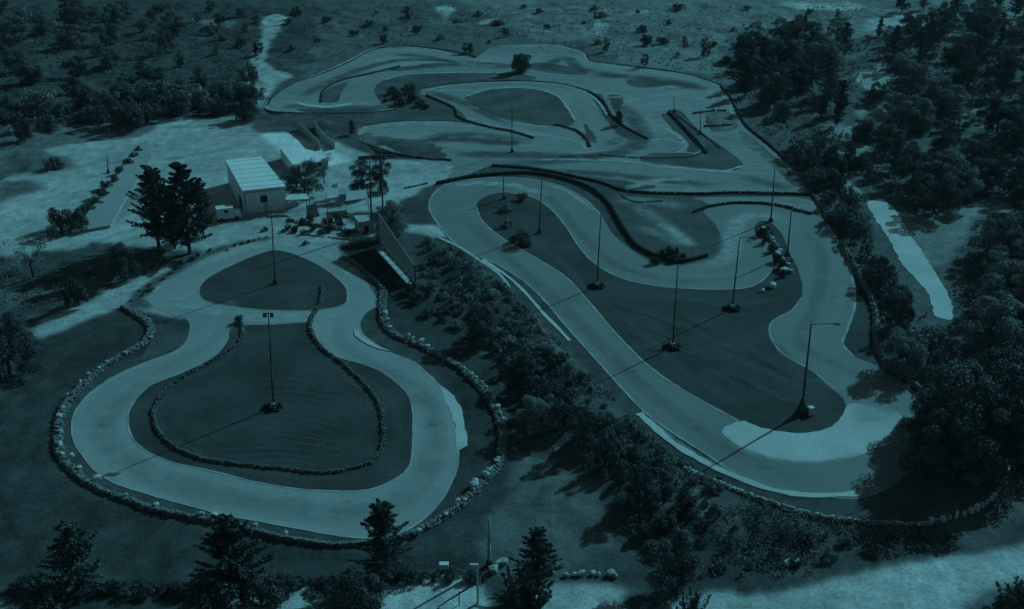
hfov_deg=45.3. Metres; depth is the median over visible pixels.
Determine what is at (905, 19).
broadleaf tree
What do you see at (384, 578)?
shrub
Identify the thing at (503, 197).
light mast
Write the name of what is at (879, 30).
conifer tree
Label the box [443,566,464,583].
shrub
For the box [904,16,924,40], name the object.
broadleaf tree
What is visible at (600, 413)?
shrub
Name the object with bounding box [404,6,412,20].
broadleaf tree
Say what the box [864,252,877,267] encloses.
broadleaf tree
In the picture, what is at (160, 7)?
shrub
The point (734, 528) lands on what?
shrub
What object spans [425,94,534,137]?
tyre barrier
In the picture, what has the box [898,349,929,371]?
shrub
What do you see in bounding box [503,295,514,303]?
shrub
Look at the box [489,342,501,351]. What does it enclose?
shrub
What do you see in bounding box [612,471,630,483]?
shrub
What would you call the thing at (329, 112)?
tyre barrier
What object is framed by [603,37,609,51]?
broadleaf tree
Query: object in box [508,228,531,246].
shrub
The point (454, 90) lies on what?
dust
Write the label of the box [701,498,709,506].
shrub
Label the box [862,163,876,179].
broadleaf tree
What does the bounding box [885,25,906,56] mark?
conifer tree
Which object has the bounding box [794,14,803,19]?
shrub
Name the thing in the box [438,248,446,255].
shrub
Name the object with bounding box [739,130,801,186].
rough grass
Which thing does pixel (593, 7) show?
shrub
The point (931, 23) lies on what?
broadleaf tree
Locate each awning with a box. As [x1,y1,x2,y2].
[285,194,309,211]
[326,182,339,212]
[345,189,368,213]
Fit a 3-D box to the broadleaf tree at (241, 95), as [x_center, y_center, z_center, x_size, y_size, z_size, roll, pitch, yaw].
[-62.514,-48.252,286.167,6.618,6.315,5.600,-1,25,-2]
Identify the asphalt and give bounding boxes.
[73,243,456,536]
[430,178,928,498]
[692,197,821,212]
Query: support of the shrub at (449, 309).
on the ground at (562, 496)
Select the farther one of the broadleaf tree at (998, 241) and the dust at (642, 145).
the dust at (642, 145)
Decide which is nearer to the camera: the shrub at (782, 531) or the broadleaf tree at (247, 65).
the shrub at (782, 531)
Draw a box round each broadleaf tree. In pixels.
[0,0,9,15]
[0,15,12,35]
[0,15,29,43]
[0,36,8,56]
[0,311,22,356]
[0,317,43,381]
[1,50,26,72]
[10,112,25,130]
[11,5,32,23]
[12,120,32,141]
[13,64,43,84]
[24,94,42,114]
[28,10,57,33]
[52,24,86,48]
[58,0,84,16]
[59,7,89,25]
[60,279,89,307]
[61,56,88,76]
[69,20,90,41]
[70,84,94,107]
[82,5,100,20]
[89,104,106,125]
[90,41,105,56]
[92,90,109,111]
[96,22,121,43]
[99,46,124,68]
[100,2,125,27]
[102,91,126,116]
[108,242,142,280]
[109,105,130,127]
[112,0,132,19]
[117,72,136,92]
[123,102,145,130]
[133,61,149,76]
[136,17,150,32]
[141,66,164,83]
[142,91,161,109]
[146,9,156,20]
[152,28,175,53]
[157,11,187,34]
[167,91,189,116]
[173,52,184,66]
[174,79,187,88]
[189,68,208,88]
[194,12,201,21]
[205,0,215,11]
[213,45,219,54]
[214,13,225,25]
[220,86,232,103]
[229,85,257,108]
[230,98,261,121]
[234,6,246,17]
[235,37,246,46]
[237,69,258,86]
[240,22,248,32]
[246,60,251,68]
[246,66,257,76]
[252,43,263,53]
[284,159,326,199]
[291,6,299,16]
[301,585,339,608]
[329,571,389,608]
[348,159,378,190]
[366,152,391,193]
[368,200,409,237]
[379,33,387,42]
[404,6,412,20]
[412,25,418,33]
[462,42,473,52]
[463,302,497,346]
[497,562,554,608]
[501,27,509,36]
[505,354,535,391]
[510,53,531,73]
[515,394,566,435]
[526,376,553,406]
[533,375,545,387]
[550,393,575,425]
[565,406,600,449]
[593,436,619,467]
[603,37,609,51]
[624,467,654,508]
[635,526,703,602]
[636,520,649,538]
[640,34,652,44]
[641,54,648,66]
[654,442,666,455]
[660,486,672,500]
[682,35,687,47]
[691,516,704,531]
[701,37,710,56]
[723,533,735,549]
[729,48,752,71]
[733,33,757,58]
[743,21,763,41]
[746,560,752,568]
[756,524,763,532]
[757,71,786,105]
[767,18,791,37]
[767,34,784,58]
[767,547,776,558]
[772,99,794,121]
[775,57,811,89]
[776,40,797,63]
[778,18,807,46]
[787,38,803,56]
[789,136,798,144]
[790,55,816,74]
[800,39,845,74]
[802,21,826,45]
[811,139,818,149]
[822,194,832,207]
[823,149,838,166]
[825,16,848,39]
[827,188,837,202]
[829,134,844,150]
[831,173,847,196]
[834,8,840,16]
[839,187,855,207]
[845,141,856,158]
[846,222,862,242]
[851,119,874,143]
[854,156,868,172]
[858,235,873,253]
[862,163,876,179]
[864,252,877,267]
[868,81,887,101]
[869,90,912,136]
[872,124,907,155]
[874,256,895,276]
[878,326,929,376]
[882,25,904,45]
[883,47,909,65]
[883,53,930,90]
[890,297,910,324]
[891,145,935,182]
[895,0,911,11]
[895,85,926,105]
[896,94,936,131]
[896,402,962,450]
[896,408,988,485]
[898,13,918,29]
[898,319,909,333]
[901,140,920,162]
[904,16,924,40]
[904,170,937,201]
[904,330,921,348]
[906,172,964,212]
[910,359,1023,466]
[910,364,959,412]
[917,7,953,34]
[921,74,968,115]
[922,150,965,191]
[924,45,938,60]
[926,374,1023,490]
[928,101,947,117]
[928,149,962,170]
[929,22,949,42]
[929,117,958,148]
[935,157,984,203]
[938,1,958,27]
[942,45,967,63]
[945,111,970,136]
[949,0,964,6]
[950,54,978,90]
[952,346,1023,399]
[953,31,976,51]
[955,3,977,23]
[956,294,1023,348]
[957,137,999,161]
[957,157,1002,194]
[962,4,1005,34]
[965,11,997,46]
[965,289,1023,327]
[967,211,1023,253]
[970,0,989,13]
[971,77,996,98]
[974,259,1023,313]
[974,375,1022,406]
[975,97,993,118]
[978,357,1023,466]
[979,64,1003,86]
[980,228,1023,263]
[980,248,1021,282]
[983,97,1022,132]
[986,222,1012,251]
[991,147,1023,192]
[992,4,1006,22]
[993,55,1017,80]
[996,118,1023,156]
[998,44,1019,61]
[998,98,1023,136]
[1000,336,1023,361]
[1003,19,1023,41]
[1004,21,1023,48]
[1004,178,1023,212]
[1008,241,1023,266]
[1012,201,1023,231]
[1014,274,1023,312]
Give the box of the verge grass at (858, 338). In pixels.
[844,278,872,353]
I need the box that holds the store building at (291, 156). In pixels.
[280,146,309,173]
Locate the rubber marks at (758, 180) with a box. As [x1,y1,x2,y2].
[747,177,781,186]
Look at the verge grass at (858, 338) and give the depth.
182.20 m
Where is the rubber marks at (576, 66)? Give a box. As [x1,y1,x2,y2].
[549,57,588,70]
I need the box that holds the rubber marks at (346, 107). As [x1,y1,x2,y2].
[290,105,381,108]
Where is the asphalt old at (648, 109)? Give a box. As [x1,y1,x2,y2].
[264,44,808,193]
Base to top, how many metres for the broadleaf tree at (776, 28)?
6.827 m
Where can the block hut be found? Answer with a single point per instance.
(363, 223)
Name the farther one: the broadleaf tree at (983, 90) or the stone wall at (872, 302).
the broadleaf tree at (983, 90)
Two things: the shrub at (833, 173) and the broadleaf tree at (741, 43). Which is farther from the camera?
the broadleaf tree at (741, 43)
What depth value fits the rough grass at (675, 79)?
311.88 m
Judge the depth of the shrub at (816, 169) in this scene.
240.31 m
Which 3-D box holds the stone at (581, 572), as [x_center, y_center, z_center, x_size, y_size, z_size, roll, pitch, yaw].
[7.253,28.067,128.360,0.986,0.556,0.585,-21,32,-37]
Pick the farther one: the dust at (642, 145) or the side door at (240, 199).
the dust at (642, 145)
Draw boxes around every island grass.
[129,322,412,490]
[199,250,346,310]
[476,192,845,432]
[596,197,721,262]
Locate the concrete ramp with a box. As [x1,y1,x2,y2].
[72,139,151,234]
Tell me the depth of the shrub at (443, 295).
190.72 m
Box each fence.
[298,122,319,149]
[314,120,334,148]
[358,154,395,159]
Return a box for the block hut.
[354,215,373,233]
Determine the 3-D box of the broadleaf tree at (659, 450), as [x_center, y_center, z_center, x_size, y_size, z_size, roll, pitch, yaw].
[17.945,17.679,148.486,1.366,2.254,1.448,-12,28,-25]
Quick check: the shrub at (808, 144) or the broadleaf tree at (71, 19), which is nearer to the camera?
the shrub at (808, 144)
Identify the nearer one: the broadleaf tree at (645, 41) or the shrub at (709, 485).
the shrub at (709, 485)
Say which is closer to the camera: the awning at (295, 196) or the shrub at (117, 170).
the awning at (295, 196)
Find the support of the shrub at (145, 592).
on the ground at (562, 496)
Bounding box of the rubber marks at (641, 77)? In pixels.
[601,74,698,87]
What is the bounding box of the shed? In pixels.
[225,157,285,213]
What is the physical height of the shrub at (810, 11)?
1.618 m
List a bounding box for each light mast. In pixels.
[106,155,109,173]
[262,313,284,412]
[271,207,276,284]
[369,155,371,218]
[380,152,383,210]
[485,518,491,567]
[502,175,505,199]
[510,129,513,152]
[537,178,541,233]
[588,215,605,289]
[663,265,682,351]
[698,110,701,133]
[723,236,756,312]
[768,169,774,221]
[785,209,791,255]
[795,323,839,415]
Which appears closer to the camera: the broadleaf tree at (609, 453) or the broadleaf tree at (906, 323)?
the broadleaf tree at (609, 453)
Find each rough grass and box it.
[296,106,390,112]
[299,73,535,123]
[323,82,346,102]
[390,62,510,70]
[465,88,574,126]
[496,170,708,209]
[529,62,587,74]
[583,124,596,142]
[587,176,655,189]
[591,93,646,139]
[606,94,623,116]
[626,79,697,88]
[639,77,696,83]
[641,152,737,169]
[662,113,698,152]
[667,109,742,168]
[705,111,737,131]
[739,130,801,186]
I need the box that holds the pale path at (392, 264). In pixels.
[378,251,411,283]
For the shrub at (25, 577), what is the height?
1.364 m
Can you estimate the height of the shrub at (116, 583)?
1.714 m
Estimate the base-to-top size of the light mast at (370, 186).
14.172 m
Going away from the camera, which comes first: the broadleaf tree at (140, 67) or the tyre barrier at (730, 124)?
the tyre barrier at (730, 124)
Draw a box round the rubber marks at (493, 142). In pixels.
[431,139,517,144]
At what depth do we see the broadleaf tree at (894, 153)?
244.22 m
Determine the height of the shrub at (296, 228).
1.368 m
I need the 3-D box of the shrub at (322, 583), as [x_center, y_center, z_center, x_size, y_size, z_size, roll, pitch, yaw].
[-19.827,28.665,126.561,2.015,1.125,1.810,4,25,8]
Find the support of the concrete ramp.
on the ground at (562, 496)
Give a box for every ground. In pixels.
[0,0,1023,608]
[653,212,699,248]
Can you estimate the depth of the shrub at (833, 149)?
253.79 m
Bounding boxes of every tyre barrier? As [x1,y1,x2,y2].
[266,45,475,104]
[271,109,396,113]
[320,65,400,101]
[361,141,451,160]
[368,119,469,125]
[404,182,427,188]
[423,80,586,89]
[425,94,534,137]
[435,170,708,262]
[491,164,811,194]
[554,123,590,146]
[564,45,720,84]
[587,90,648,139]
[599,151,704,157]
[620,195,662,202]
[668,110,707,152]
[672,112,720,147]
[692,109,725,113]
[693,201,793,212]
[704,123,731,126]
[720,84,830,223]
[793,208,812,213]
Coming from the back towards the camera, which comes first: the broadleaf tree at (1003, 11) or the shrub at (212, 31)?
the broadleaf tree at (1003, 11)
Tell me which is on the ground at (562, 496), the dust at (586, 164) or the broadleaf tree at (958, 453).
the broadleaf tree at (958, 453)
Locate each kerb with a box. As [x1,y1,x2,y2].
[295,102,351,107]
[354,329,388,350]
[436,236,510,287]
[482,259,570,340]
[635,412,859,497]
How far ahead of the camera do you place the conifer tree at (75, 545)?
122.59 m
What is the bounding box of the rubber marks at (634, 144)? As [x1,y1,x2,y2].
[538,118,646,162]
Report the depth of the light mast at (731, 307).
186.77 m
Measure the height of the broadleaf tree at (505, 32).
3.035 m
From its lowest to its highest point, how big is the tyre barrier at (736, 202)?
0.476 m
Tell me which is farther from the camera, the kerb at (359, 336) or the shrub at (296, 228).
the shrub at (296, 228)
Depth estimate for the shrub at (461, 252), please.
204.59 m
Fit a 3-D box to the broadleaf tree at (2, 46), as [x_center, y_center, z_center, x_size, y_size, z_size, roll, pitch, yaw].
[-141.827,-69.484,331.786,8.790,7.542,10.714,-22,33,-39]
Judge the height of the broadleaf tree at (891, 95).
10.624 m
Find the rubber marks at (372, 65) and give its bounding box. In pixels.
[319,59,462,86]
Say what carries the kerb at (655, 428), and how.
on the asphalt at (825, 274)
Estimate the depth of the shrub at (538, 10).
385.37 m
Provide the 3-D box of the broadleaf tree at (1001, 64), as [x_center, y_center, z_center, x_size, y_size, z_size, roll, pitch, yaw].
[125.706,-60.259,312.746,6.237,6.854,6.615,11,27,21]
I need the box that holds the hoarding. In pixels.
[378,213,415,281]
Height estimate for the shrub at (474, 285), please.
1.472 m
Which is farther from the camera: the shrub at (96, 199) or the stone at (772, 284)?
the shrub at (96, 199)
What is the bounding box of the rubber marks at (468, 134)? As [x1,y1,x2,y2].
[438,133,503,140]
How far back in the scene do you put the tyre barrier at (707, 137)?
272.10 m
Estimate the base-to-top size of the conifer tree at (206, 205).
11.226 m
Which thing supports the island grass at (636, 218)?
on the asphalt at (825, 274)
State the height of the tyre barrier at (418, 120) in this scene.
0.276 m
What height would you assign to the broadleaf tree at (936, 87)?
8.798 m
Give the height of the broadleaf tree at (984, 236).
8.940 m
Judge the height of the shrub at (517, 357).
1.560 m
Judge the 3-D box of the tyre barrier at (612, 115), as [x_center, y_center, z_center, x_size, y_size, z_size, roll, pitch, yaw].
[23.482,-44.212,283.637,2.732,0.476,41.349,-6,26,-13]
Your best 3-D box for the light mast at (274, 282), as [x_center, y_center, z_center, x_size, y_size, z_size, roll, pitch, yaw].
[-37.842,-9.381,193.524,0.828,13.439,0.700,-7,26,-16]
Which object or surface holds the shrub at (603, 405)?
on the ground at (562, 496)
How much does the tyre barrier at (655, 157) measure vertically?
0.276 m
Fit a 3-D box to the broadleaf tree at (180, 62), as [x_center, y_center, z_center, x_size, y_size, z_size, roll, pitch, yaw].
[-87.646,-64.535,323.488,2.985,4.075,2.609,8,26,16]
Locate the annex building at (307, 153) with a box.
[298,147,328,170]
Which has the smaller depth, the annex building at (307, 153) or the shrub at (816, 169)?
the shrub at (816, 169)
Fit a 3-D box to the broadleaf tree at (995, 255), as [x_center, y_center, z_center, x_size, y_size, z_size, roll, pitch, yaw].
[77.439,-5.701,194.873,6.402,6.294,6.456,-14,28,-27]
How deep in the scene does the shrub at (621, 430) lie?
152.17 m
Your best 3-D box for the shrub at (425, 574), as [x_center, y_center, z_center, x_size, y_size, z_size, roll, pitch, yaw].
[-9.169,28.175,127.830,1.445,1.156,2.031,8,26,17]
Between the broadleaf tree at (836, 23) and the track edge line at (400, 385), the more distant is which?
the broadleaf tree at (836, 23)
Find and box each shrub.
[0,96,18,108]
[0,108,15,124]
[8,580,22,591]
[11,587,64,608]
[17,581,33,596]
[18,572,39,589]
[20,88,56,108]
[26,570,51,587]
[35,112,65,132]
[37,101,73,122]
[42,157,65,169]
[45,207,78,236]
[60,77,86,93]
[63,585,90,597]
[65,210,88,231]
[71,207,86,215]
[75,105,105,121]
[79,201,95,212]
[87,195,102,205]
[91,188,109,196]
[91,584,109,596]
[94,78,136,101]
[100,180,113,189]
[104,577,118,589]
[107,579,127,593]
[110,174,118,182]
[113,167,123,175]
[114,581,142,598]
[120,91,145,102]
[122,101,168,121]
[122,158,133,163]
[128,578,144,589]
[129,79,170,96]
[135,581,156,600]
[145,81,167,108]
[146,286,155,289]
[149,92,195,116]
[151,4,169,11]
[153,583,164,590]
[161,583,175,593]
[164,83,192,95]
[169,580,192,596]
[173,83,220,108]
[175,259,186,264]
[178,576,233,608]
[197,98,227,115]
[198,22,221,35]
[207,73,243,91]
[210,78,246,97]
[214,33,227,39]
[233,315,242,324]
[237,571,284,608]
[246,83,265,100]
[251,14,261,21]
[272,571,287,583]
[273,574,297,597]
[279,170,302,183]
[284,223,291,229]
[290,572,308,584]
[291,226,297,233]
[299,217,306,224]
[300,229,309,234]
[305,213,314,222]
[307,575,315,582]
[309,223,317,231]
[310,576,326,589]
[316,228,326,233]
[320,16,332,22]
[321,218,330,223]
[324,572,339,588]
[326,223,335,231]
[329,213,342,222]
[336,220,344,226]
[340,564,363,585]
[343,229,352,235]
[348,29,358,34]
[364,19,375,25]
[373,574,388,585]
[384,577,399,585]
[385,85,398,94]
[389,566,411,583]
[391,92,402,98]
[393,96,408,106]
[394,279,404,287]
[398,569,422,582]
[399,83,416,92]
[402,279,420,293]
[404,90,419,102]
[406,292,425,305]
[413,25,422,30]
[414,98,424,106]
[416,570,430,582]
[418,271,425,277]
[419,259,429,263]
[420,285,435,296]
[420,306,435,317]
[421,236,431,244]
[422,103,429,109]
[423,244,433,249]
[427,280,438,286]
[428,267,442,274]
[431,273,439,279]
[431,570,441,583]
[432,244,440,254]
[435,34,445,40]
[436,257,445,263]
[436,301,456,314]
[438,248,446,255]
[438,315,446,323]
[439,291,449,298]
[440,286,452,294]
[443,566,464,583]
[444,251,454,260]
[447,245,457,252]
[447,256,460,265]
[449,319,466,329]
[455,248,465,255]
[455,282,463,289]
[457,303,468,311]
[463,259,481,267]
[463,569,475,584]
[464,329,480,339]
[465,280,472,285]
[466,273,477,282]
[470,283,479,292]
[474,572,487,582]
[479,279,488,285]
[485,301,499,312]
[486,288,500,297]
[489,19,504,25]
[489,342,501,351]
[492,281,507,291]
[497,328,507,337]
[497,361,512,376]
[498,202,513,210]
[498,317,513,327]
[500,334,518,344]
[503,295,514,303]
[503,308,512,315]
[504,216,513,227]
[506,341,517,352]
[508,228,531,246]
[513,300,524,311]
[513,325,528,335]
[513,353,523,360]
[515,192,527,201]
[517,305,530,315]
[518,337,526,345]
[523,342,537,350]
[526,314,539,322]
[531,323,541,329]
[533,370,542,375]
[534,328,544,335]
[535,8,542,12]
[536,339,553,349]
[539,353,561,368]
[543,345,556,356]
[547,388,562,400]
[548,381,564,390]
[549,367,563,377]
[558,352,569,364]
[563,361,574,369]
[564,377,578,388]
[567,386,578,393]
[569,402,586,417]
[572,370,592,383]
[584,398,591,403]
[586,438,605,450]
[588,410,603,419]
[589,4,599,9]
[593,411,617,430]
[594,39,602,43]
[597,11,607,17]
[597,426,614,437]
[601,402,608,408]
[609,435,626,450]
[611,459,630,473]
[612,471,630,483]
[613,423,629,436]
[618,416,637,432]
[618,492,641,509]
[619,446,641,461]
[620,482,641,493]
[628,461,644,475]
[629,430,646,442]
[636,24,646,31]
[637,454,650,462]
[641,491,663,511]
[649,256,658,264]
[651,454,671,467]
[652,466,663,474]
[652,511,676,529]
[655,560,668,572]
[656,37,669,44]
[656,248,666,258]
[660,471,673,485]
[665,245,673,255]
[666,505,685,517]
[669,246,679,257]
[670,255,676,263]
[672,3,685,10]
[673,489,698,508]
[674,525,697,547]
[676,460,686,468]
[681,499,701,510]
[684,477,698,486]
[686,534,708,548]
[688,508,700,516]
[696,471,714,484]
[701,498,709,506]
[702,480,724,494]
[708,503,722,515]
[710,562,727,574]
[718,56,732,62]
[729,523,740,532]
[743,541,761,552]
[754,224,766,236]
[761,232,769,243]
[767,242,774,252]
[772,253,781,263]
[772,525,791,539]
[777,139,815,160]
[777,259,787,269]
[779,269,785,277]
[787,554,801,568]
[788,138,811,151]
[793,528,818,548]
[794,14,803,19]
[806,8,814,13]
[806,166,830,182]
[806,171,830,189]
[812,135,834,148]
[816,145,838,161]
[819,167,842,187]
[821,546,839,563]
[822,201,862,229]
[823,145,841,157]
[832,146,864,170]
[832,203,845,218]
[836,532,856,547]
[838,191,866,203]
[843,202,870,221]
[848,215,873,234]
[860,266,898,287]
[862,540,882,557]
[869,276,908,302]
[873,320,896,341]
[882,288,913,304]
[895,294,915,320]
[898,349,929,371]
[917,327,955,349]
[934,346,961,363]
[981,595,1008,608]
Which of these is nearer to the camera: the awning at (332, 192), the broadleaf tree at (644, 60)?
the awning at (332, 192)
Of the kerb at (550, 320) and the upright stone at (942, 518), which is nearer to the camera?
the upright stone at (942, 518)
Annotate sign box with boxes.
[439,561,448,569]
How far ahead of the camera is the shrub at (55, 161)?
247.41 m
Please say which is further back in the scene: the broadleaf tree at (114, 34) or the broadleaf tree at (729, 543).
the broadleaf tree at (114, 34)
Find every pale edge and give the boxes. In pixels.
[266,47,450,107]
[358,121,587,148]
[385,72,511,79]
[428,82,607,114]
[465,87,575,119]
[475,107,564,127]
[574,48,718,85]
[629,139,681,143]
[646,164,741,171]
[658,125,687,151]
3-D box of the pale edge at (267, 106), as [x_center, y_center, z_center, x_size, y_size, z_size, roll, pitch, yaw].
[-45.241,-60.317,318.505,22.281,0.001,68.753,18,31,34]
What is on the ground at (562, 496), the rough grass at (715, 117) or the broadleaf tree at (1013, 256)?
the broadleaf tree at (1013, 256)
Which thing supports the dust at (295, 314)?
on the asphalt at (109, 448)
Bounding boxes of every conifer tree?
[29,520,113,604]
[125,165,167,247]
[149,161,214,253]
[150,188,187,248]
[186,513,274,604]
[192,177,216,235]
[348,120,356,133]
[348,498,414,579]
[509,526,564,588]
[612,110,622,124]
[675,586,711,608]
[732,55,752,84]
[733,62,757,96]
[752,45,772,74]
[756,36,774,65]
[769,63,794,94]
[802,15,808,32]
[813,93,829,116]
[815,61,842,94]
[817,64,841,102]
[830,80,852,110]
[831,101,845,125]
[834,22,854,55]
[875,17,885,36]
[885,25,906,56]
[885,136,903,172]
[913,39,927,64]
[918,0,930,9]
[933,72,952,98]
[950,2,958,17]
[953,0,961,12]
[956,44,979,82]
[992,59,1016,94]
[995,0,1006,5]
[995,576,1023,608]
[997,24,1007,43]
[1001,13,1008,26]
[1007,0,1023,17]
[1018,51,1023,71]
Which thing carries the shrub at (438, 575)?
on the ground at (562, 496)
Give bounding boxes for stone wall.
[52,304,369,546]
[69,142,142,233]
[150,284,386,473]
[286,218,369,235]
[303,233,376,240]
[339,255,386,289]
[377,289,508,538]
[682,466,930,526]
[838,239,932,397]
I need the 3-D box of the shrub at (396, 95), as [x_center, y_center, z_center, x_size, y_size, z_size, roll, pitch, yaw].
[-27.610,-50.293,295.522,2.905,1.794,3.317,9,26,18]
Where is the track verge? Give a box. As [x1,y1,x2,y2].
[140,319,189,361]
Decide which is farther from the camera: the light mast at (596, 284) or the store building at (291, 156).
the store building at (291, 156)
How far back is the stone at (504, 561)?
129.81 m
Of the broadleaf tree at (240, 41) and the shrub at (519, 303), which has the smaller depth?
the shrub at (519, 303)
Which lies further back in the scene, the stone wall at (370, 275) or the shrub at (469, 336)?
the stone wall at (370, 275)
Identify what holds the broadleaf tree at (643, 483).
on the ground at (562, 496)
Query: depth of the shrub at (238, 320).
183.01 m
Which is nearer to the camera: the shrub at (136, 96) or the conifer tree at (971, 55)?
the shrub at (136, 96)
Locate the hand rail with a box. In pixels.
[438,582,475,606]
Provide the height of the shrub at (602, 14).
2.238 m
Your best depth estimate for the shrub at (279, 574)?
127.09 m
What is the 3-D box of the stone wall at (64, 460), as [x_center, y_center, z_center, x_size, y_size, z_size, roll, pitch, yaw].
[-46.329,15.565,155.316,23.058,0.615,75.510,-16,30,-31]
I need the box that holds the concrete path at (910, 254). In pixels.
[867,200,952,319]
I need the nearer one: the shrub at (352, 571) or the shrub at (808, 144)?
the shrub at (352, 571)
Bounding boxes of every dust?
[175,303,345,321]
[197,241,362,279]
[262,312,301,317]
[358,62,483,72]
[358,122,440,132]
[379,124,557,137]
[380,49,429,55]
[386,51,471,59]
[410,226,435,236]
[434,125,556,150]
[439,89,468,90]
[456,181,540,192]
[465,158,691,175]
[483,86,556,92]
[485,124,561,138]
[542,158,743,173]
[551,186,594,209]
[572,143,649,153]
[607,66,697,81]
[610,87,675,89]
[619,86,671,88]
[632,179,675,186]
[639,178,680,184]
[664,128,686,146]
[665,227,691,243]
[708,214,776,264]
[718,94,736,119]
[722,119,767,164]
[828,246,843,321]
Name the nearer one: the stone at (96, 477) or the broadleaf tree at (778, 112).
the stone at (96, 477)
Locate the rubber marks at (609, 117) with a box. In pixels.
[605,113,625,141]
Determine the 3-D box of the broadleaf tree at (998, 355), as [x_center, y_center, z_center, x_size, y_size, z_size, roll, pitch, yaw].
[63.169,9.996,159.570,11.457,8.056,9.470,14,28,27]
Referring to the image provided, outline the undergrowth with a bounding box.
[0,1,1023,577]
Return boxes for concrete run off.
[431,376,467,449]
[722,403,902,461]
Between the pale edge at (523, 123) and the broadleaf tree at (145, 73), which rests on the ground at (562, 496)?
the broadleaf tree at (145, 73)
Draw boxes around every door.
[239,195,242,209]
[264,202,268,211]
[364,226,368,232]
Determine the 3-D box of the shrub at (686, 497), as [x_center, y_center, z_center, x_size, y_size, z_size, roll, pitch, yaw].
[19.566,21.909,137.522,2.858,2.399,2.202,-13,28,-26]
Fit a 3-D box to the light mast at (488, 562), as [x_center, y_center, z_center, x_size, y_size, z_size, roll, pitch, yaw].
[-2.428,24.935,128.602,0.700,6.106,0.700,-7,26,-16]
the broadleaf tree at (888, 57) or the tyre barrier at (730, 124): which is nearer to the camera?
the tyre barrier at (730, 124)
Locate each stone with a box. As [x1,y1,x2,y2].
[56,413,62,418]
[93,474,101,480]
[195,511,204,515]
[470,481,478,488]
[482,470,489,478]
[488,564,497,574]
[495,559,500,566]
[500,557,507,565]
[577,570,585,575]
[607,569,615,576]
[768,282,775,287]
[779,267,788,272]
[784,559,790,566]
[789,557,799,565]
[929,516,933,524]
[939,515,946,522]
[955,510,958,518]
[968,507,973,514]
[974,503,980,511]
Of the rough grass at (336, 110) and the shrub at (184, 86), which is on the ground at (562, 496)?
the shrub at (184, 86)
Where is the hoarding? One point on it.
(389, 242)
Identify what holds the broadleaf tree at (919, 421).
on the ground at (562, 496)
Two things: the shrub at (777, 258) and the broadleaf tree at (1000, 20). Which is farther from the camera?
the broadleaf tree at (1000, 20)
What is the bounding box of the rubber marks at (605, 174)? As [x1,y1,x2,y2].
[515,170,679,182]
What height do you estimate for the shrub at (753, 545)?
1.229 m
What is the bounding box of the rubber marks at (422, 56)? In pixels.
[403,54,456,62]
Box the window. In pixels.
[259,194,267,202]
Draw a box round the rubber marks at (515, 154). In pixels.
[471,152,573,158]
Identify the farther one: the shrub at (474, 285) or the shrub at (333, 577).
the shrub at (474, 285)
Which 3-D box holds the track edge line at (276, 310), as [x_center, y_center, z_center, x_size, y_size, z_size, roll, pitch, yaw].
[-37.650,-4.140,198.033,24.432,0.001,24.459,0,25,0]
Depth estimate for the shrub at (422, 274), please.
198.71 m
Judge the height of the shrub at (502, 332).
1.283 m
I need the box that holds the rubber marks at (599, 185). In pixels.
[557,181,619,189]
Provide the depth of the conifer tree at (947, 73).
287.06 m
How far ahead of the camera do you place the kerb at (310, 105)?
289.96 m
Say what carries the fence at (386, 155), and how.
on the ground at (562, 496)
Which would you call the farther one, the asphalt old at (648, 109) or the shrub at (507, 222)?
the asphalt old at (648, 109)
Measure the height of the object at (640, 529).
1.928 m
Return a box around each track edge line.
[71,361,458,538]
[126,326,414,491]
[198,250,348,310]
[428,177,735,473]
[476,206,738,420]
[509,192,772,289]
[768,298,838,392]
[821,218,855,355]
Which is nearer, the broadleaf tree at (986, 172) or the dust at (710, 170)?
the broadleaf tree at (986, 172)
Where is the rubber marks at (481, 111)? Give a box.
[435,94,497,117]
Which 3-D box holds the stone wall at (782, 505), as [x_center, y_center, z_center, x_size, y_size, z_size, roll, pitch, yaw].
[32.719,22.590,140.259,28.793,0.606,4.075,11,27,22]
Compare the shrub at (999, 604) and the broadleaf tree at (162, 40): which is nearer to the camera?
the shrub at (999, 604)
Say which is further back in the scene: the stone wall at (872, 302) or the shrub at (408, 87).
the shrub at (408, 87)
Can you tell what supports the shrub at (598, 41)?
on the ground at (562, 496)
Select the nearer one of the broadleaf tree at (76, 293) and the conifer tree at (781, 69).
the broadleaf tree at (76, 293)
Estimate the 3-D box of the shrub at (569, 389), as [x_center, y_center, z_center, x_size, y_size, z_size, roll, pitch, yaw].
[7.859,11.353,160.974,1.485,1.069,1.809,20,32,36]
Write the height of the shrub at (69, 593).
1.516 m
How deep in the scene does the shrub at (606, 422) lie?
153.22 m
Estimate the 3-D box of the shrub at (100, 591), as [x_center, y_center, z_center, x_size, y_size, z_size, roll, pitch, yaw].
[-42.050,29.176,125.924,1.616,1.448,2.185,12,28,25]
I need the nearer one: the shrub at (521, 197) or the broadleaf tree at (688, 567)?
the broadleaf tree at (688, 567)
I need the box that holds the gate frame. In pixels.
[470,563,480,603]
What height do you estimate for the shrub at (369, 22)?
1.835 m
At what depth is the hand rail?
123.52 m
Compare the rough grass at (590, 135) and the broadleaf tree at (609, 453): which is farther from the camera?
the rough grass at (590, 135)
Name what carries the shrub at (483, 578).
on the ground at (562, 496)
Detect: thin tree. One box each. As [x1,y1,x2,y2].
[2,237,50,277]
[310,153,330,183]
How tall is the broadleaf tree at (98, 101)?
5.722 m
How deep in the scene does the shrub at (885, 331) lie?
176.32 m
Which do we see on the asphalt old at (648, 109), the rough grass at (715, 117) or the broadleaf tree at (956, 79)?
the rough grass at (715, 117)
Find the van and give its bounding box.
[215,204,241,221]
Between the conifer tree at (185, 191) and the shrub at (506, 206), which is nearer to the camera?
the conifer tree at (185, 191)
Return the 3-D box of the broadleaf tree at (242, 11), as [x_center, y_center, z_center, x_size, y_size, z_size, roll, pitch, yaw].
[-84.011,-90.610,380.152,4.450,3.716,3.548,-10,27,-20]

